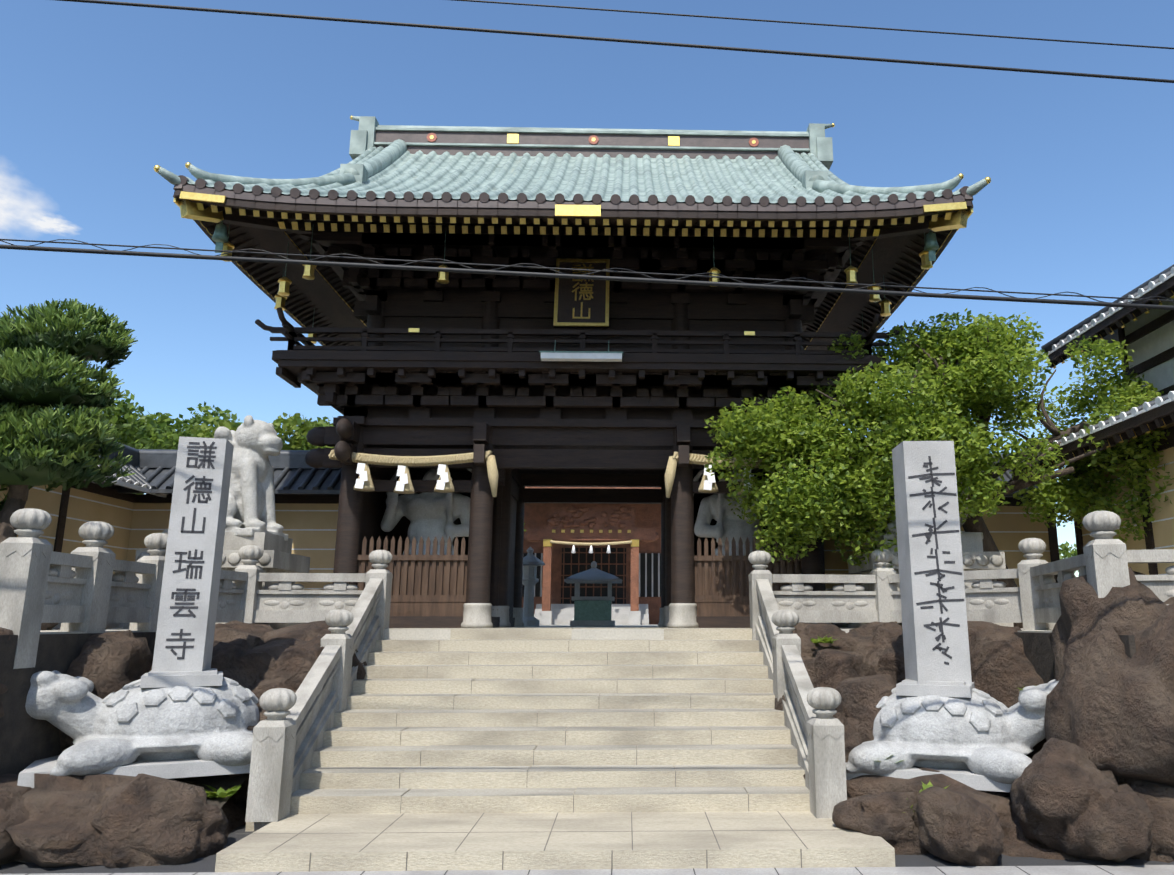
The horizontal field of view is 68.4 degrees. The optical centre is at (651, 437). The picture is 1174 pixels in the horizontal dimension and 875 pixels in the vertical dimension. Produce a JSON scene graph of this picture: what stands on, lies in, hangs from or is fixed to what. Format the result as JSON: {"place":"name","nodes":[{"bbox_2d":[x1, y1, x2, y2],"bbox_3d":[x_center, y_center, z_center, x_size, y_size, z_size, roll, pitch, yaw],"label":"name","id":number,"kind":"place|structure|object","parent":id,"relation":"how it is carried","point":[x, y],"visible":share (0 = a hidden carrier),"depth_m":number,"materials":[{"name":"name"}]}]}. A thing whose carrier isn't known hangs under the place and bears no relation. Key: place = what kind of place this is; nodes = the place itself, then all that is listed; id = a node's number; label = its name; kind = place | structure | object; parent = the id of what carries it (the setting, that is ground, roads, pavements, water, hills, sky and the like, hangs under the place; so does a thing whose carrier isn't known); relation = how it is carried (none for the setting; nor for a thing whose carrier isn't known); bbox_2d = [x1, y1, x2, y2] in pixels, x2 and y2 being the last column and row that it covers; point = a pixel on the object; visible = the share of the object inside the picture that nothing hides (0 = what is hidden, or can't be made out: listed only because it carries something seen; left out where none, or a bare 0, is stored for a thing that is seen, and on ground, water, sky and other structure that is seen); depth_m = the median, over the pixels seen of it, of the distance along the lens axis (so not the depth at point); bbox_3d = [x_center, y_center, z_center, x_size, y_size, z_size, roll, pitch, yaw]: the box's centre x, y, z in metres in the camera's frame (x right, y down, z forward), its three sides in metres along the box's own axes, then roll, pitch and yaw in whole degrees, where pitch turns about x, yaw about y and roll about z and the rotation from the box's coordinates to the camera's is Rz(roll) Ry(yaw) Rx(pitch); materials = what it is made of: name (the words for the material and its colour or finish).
{"place":"outdoors","nodes":[
{"label":"outdoors","id":0,"kind":"place"},
{"bbox_2d":[0,175,39,227],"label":"cloud","id":1,"kind":"structure","parent":0,"point":[13,206],"depth_m":696.60,"materials":[{"name":"white"}]},
{"bbox_2d":[28,214,74,231],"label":"cloud","id":2,"kind":"structure","parent":0,"point":[44,223],"depth_m":698.63,"materials":[{"name":"white"}]},
{"bbox_2d":[40,624,1051,639],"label":"compound ground","id":3,"kind":"structure","parent":0,"point":[577,634],"depth_m":11.32,"materials":[{"name":"beige stone"}]},
{"bbox_2d":[0,298,137,629],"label":"pine tree","id":4,"kind":"object","parent":3,"relation":"on","point":[67,438],"visible":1,"depth_m":10.00,"materials":[{"name":"green plant"}]},
{"bbox_2d":[123,532,309,628],"bbox_3d":[-6.046,2.040,12.205,1.900,1.300,1.420,0,-12,-2],"label":"pedestal","id":5,"kind":"object","parent":3,"relation":"on","point":[278,557],"visible":0.27,"depth_m":11.85,"materials":[{"name":"grey stone"}]},
{"bbox_2d":[163,415,287,540],"bbox_3d":[-6.133,0.606,12.539,1.536,1.762,1.002,-2,-12,10],"label":"lion statue","id":6,"kind":"object","parent":5,"relation":"on","point":[251,498],"visible":0.48,"depth_m":12.32,"materials":[{"name":"stone"}]},
{"bbox_2d":[380,468,471,554],"bbox_3d":[-3.696,1.689,14.455,1.679,2.950,0.900,0,-12,-2],"label":"guardian statue","id":7,"kind":"object","parent":3,"relation":"on","point":[431,515],"visible":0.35,"depth_m":14.26,"materials":[{"name":"stone"}]},
{"bbox_2d":[0,442,1059,627],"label":"compound wall","id":8,"kind":"structure","parent":3,"relation":"on","point":[306,503],"depth_m":14.23,"materials":[{"name":"paint"}]},
{"bbox_2d":[522,547,544,625],"bbox_3d":[-2.645,3.208,18.609,0.628,1.700,0.628,5,-13,-24],"label":"stone lantern","id":9,"kind":"object","parent":3,"relation":"on","point":[531,563],"visible":0.85,"depth_m":18.49,"materials":[{"name":"grey stone"}]},
{"bbox_2d":[221,224,932,627],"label":"temple gate","id":10,"kind":"structure","parent":3,"relation":"on","point":[555,390],"depth_m":13.36,"materials":[{"name":"black wood"}]},
{"bbox_2d":[328,450,807,497],"bbox_3d":[-1.059,0.552,13.073,7.638,0.720,0.334,0,-12,-2],"label":"shimenawa rope","id":11,"kind":"object","parent":10,"relation":"attached to","point":[404,484],"visible":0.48,"depth_m":12.98,"materials":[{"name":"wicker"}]},
{"bbox_2d":[154,116,990,345],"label":"gate roof","id":12,"kind":"structure","parent":10,"relation":"on","point":[518,172],"depth_m":13.96,"materials":[{"name":"teal tile"}]},
{"bbox_2d":[179,199,967,349],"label":"gate eaves","id":13,"kind":"object","parent":12,"relation":"attached to","point":[897,246],"visible":0.42,"depth_m":13.12,"materials":[{"name":"black wood"}]},
{"bbox_2d":[0,508,1173,831],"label":"balustrade","id":14,"kind":"object","parent":3,"relation":"on","point":[86,588],"visible":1,"depth_m":8.98,"materials":[{"name":"grey stone"}]},
{"bbox_2d":[97,389,1078,572],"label":"trees","id":15,"kind":"object","parent":3,"relation":"on","point":[143,431],"visible":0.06,"depth_m":22.72,"materials":[{"name":"green plant"}]},
{"bbox_2d":[522,487,660,624],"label":"hall","id":16,"kind":"structure","parent":3,"relation":"on","point":[563,541],"depth_m":31.79,"materials":[{"name":"brown wood"}]},
{"bbox_2d":[564,561,621,625],"bbox_3d":[-1.289,3.458,19.105,1.300,1.420,1.105,0,-12,-2],"label":"incense burner","id":17,"kind":"object","parent":3,"relation":"on","point":[592,611],"visible":1,"depth_m":18.72,"materials":[{"name":"metal"}]},
{"bbox_2d":[693,470,778,555],"bbox_3d":[1.487,1.719,14.595,1.679,2.950,0.900,0,-12,-2],"label":"guardian statue","id":18,"kind":"object","parent":3,"relation":"on","point":[730,525],"visible":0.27,"depth_m":14.39,"materials":[{"name":"stone"}]},
{"bbox_2d":[845,679,1011,791],"bbox_3d":[2.814,2.753,8.186,2.000,0.860,1.380,-5,-13,23],"label":"turtle statue base","id":19,"kind":"object","parent":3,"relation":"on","point":[932,701],"visible":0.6,"depth_m":7.87,"materials":[{"name":"stone"}]},
{"bbox_2d":[892,441,971,684],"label":"stone pillar","id":20,"kind":"structure","parent":19,"relation":"on","point":[934,615],"depth_m":8.35,"materials":[{"name":"grey stone"}]},
{"bbox_2d":[846,679,1058,783],"bbox_3d":[2.944,2.758,8.128,2.327,0.947,1.627,-5,-13,23],"label":"turtle","id":21,"kind":"object","parent":19,"relation":"on","point":[1005,744],"visible":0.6,"depth_m":7.72,"materials":[{"name":"stone"}]},
{"bbox_2d":[848,534,1013,627],"bbox_3d":[3.950,2.098,12.476,1.900,1.300,1.420,0,-12,-2],"label":"pedestal","id":22,"kind":"object","parent":3,"relation":"on","point":[975,557],"visible":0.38,"depth_m":11.96,"materials":[{"name":"grey stone"}]},
{"bbox_2d":[867,429,982,541],"bbox_3d":[4.035,0.664,12.814,1.536,1.762,1.002,3,-12,-13],"label":"komainu","id":23,"kind":"object","parent":22,"relation":"on","point":[892,524],"visible":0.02,"depth_m":12.44,"materials":[{"name":"stone"}]},
{"bbox_2d":[704,308,1173,627],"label":"tree","id":24,"kind":"object","parent":3,"relation":"on","point":[947,378],"visible":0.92,"depth_m":12.13,"materials":[{"name":"green plant"}]},
{"bbox_2d":[0,632,1135,854],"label":"earth bank","id":25,"kind":"structure","parent":0,"point":[26,738],"depth_m":7.57,"materials":[{"name":"brown soil"}]},
{"bbox_2d":[17,668,258,787],"bbox_3d":[-4.488,2.613,8.010,2.000,0.860,1.380,6,-13,-26],"label":"turtle statue base","id":26,"kind":"object","parent":25,"relation":"on","point":[180,682],"visible":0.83,"depth_m":7.63,"materials":[{"name":"stone"}]},
{"bbox_2d":[25,670,258,775],"bbox_3d":[-4.614,2.616,7.944,2.327,0.947,1.627,6,-13,-26],"label":"turtle","id":27,"kind":"object","parent":26,"relation":"on","point":[84,717],"visible":0.67,"depth_m":7.54,"materials":[{"name":"stone"}]},
{"bbox_2d":[152,436,233,671],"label":"stone pillar","id":28,"kind":"structure","parent":26,"relation":"on","point":[185,632],"depth_m":8.21,"materials":[{"name":"grey stone"}]},
{"bbox_2d":[204,635,1023,812],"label":"ferns","id":29,"kind":"object","parent":25,"relation":"on","point":[220,793],"visible":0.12,"depth_m":7.54,"materials":[{"name":"green plant"}]},
{"bbox_2d":[0,0,1173,309],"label":"power lines","id":30,"kind":"object","parent":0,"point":[576,276],"visible":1,"depth_m":6.35,"materials":[{"name":"metal"}]},
{"bbox_2d":[0,824,1173,874],"bbox_3d":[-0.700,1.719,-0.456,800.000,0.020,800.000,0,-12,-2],"label":"ground","id":31,"kind":"structure","parent":0,"point":[926,865],"depth_m":6.31,"materials":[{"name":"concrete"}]},
{"bbox_2d":[215,628,894,871],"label":"stairs","id":32,"kind":"structure","parent":31,"relation":"on","point":[510,748],"depth_m":8.18,"materials":[{"name":"beige stone"}]},
{"bbox_2d":[0,566,1173,867],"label":"rocks","id":33,"kind":"object","parent":31,"relation":"on","point":[1094,780],"visible":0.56,"depth_m":6.91,"materials":[{"name":"brown stone"}]},
{"bbox_2d":[0,0,1173,576],"label":"sky","id":34,"kind":"structure","parent":0,"point":[1079,195],"materials":[{"name":"blue"}]},
{"bbox_2d":[1006,264,1173,574],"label":"side building","id":35,"kind":"structure","parent":0,"point":[1147,335],"depth_m":12.41,"materials":[{"name":"paint"}]}
]}

